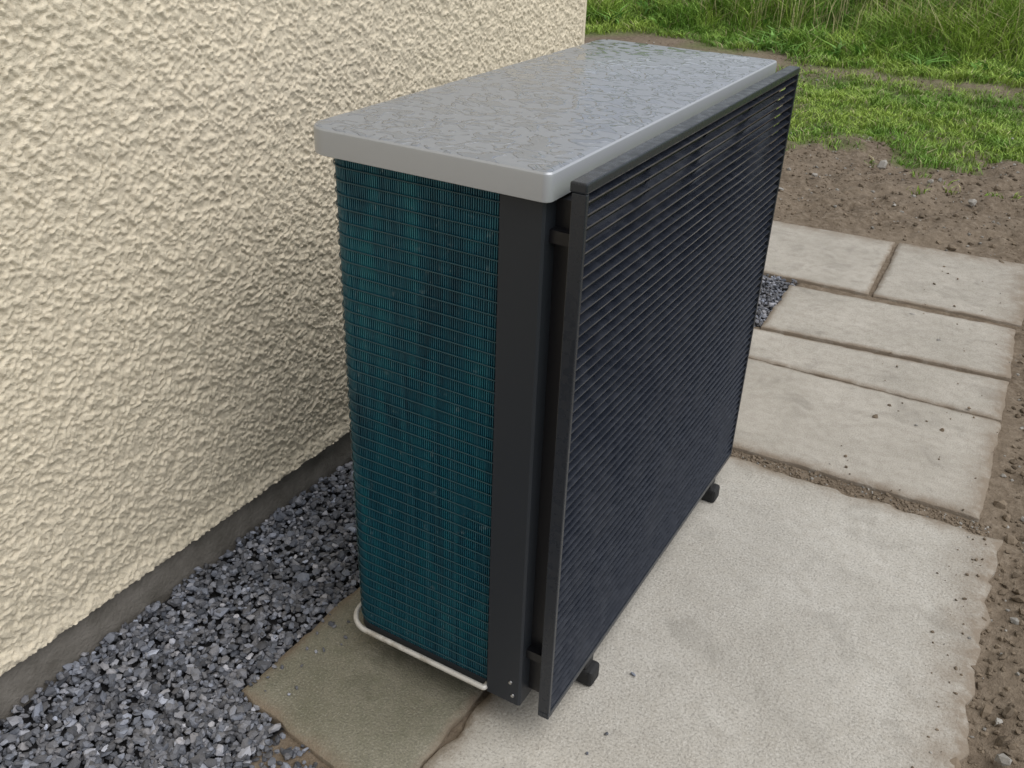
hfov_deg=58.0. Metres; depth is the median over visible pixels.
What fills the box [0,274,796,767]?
gravel
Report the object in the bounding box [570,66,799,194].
grille frame top
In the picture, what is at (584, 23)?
corner arris
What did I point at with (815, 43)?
meadow grass
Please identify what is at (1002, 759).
stones
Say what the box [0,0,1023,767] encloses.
ground
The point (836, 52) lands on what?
dock weeds
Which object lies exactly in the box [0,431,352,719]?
plinth
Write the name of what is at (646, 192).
grille rib
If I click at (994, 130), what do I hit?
lawn grass
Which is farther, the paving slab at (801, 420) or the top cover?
the paving slab at (801, 420)
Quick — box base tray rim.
[353,602,487,689]
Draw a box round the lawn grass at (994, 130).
[723,41,1023,174]
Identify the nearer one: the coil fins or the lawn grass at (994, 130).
the coil fins
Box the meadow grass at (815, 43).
[585,0,1023,87]
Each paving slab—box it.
[241,587,484,767]
[732,358,1000,521]
[749,328,1008,421]
[760,285,1015,381]
[763,220,894,296]
[873,243,1023,326]
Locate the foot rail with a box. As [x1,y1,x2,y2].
[584,654,593,668]
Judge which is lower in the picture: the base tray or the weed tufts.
the base tray
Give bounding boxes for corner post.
[487,194,556,705]
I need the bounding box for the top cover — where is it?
[313,39,776,202]
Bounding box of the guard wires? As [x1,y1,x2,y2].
[333,158,499,676]
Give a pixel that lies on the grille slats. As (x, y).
(666, 321)
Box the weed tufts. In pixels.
[780,61,1022,198]
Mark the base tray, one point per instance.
(432, 656)
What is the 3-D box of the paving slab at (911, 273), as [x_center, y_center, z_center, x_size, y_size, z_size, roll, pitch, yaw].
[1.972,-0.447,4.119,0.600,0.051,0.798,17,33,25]
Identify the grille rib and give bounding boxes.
[639,166,652,248]
[694,133,707,198]
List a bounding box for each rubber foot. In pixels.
[576,660,599,685]
[701,483,719,502]
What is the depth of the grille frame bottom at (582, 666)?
2.09 m
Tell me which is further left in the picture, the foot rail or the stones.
the foot rail
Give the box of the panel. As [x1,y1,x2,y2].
[529,91,778,691]
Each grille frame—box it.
[538,192,588,714]
[729,74,798,452]
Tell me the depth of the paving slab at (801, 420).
2.91 m
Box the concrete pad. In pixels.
[423,456,1002,767]
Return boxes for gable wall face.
[0,0,584,676]
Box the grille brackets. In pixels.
[526,226,569,663]
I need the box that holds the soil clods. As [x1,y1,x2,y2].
[631,32,1023,767]
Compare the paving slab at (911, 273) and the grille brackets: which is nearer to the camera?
the grille brackets
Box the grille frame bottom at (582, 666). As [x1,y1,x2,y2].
[538,452,731,719]
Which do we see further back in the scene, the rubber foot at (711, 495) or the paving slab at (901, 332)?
the paving slab at (901, 332)
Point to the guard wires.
(344, 296)
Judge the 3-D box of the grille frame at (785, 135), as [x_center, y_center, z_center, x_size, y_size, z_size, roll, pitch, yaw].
[0.635,-0.263,2.394,0.024,1.046,0.009,17,33,25]
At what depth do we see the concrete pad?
2.10 m
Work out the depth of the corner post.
1.54 m
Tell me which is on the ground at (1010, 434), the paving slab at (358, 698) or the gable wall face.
the paving slab at (358, 698)
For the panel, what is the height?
1.014 m
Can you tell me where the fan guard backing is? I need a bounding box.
[584,95,772,289]
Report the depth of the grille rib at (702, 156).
1.75 m
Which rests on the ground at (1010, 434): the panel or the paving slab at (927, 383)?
the paving slab at (927, 383)
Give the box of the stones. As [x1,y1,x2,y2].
[811,160,1011,765]
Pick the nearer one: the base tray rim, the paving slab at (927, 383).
the base tray rim
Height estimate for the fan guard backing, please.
1.000 m
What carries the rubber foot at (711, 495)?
on the concrete pad
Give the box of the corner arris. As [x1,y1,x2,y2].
[581,0,586,44]
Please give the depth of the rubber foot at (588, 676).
1.98 m
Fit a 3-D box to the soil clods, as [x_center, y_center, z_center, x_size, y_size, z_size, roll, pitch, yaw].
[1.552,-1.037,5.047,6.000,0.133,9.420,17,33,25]
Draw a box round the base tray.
[363,615,486,683]
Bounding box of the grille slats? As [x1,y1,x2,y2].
[551,77,796,707]
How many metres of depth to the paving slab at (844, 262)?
4.28 m
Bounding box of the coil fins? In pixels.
[335,158,499,678]
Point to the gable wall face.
(172, 358)
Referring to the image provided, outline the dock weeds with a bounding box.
[586,0,1023,81]

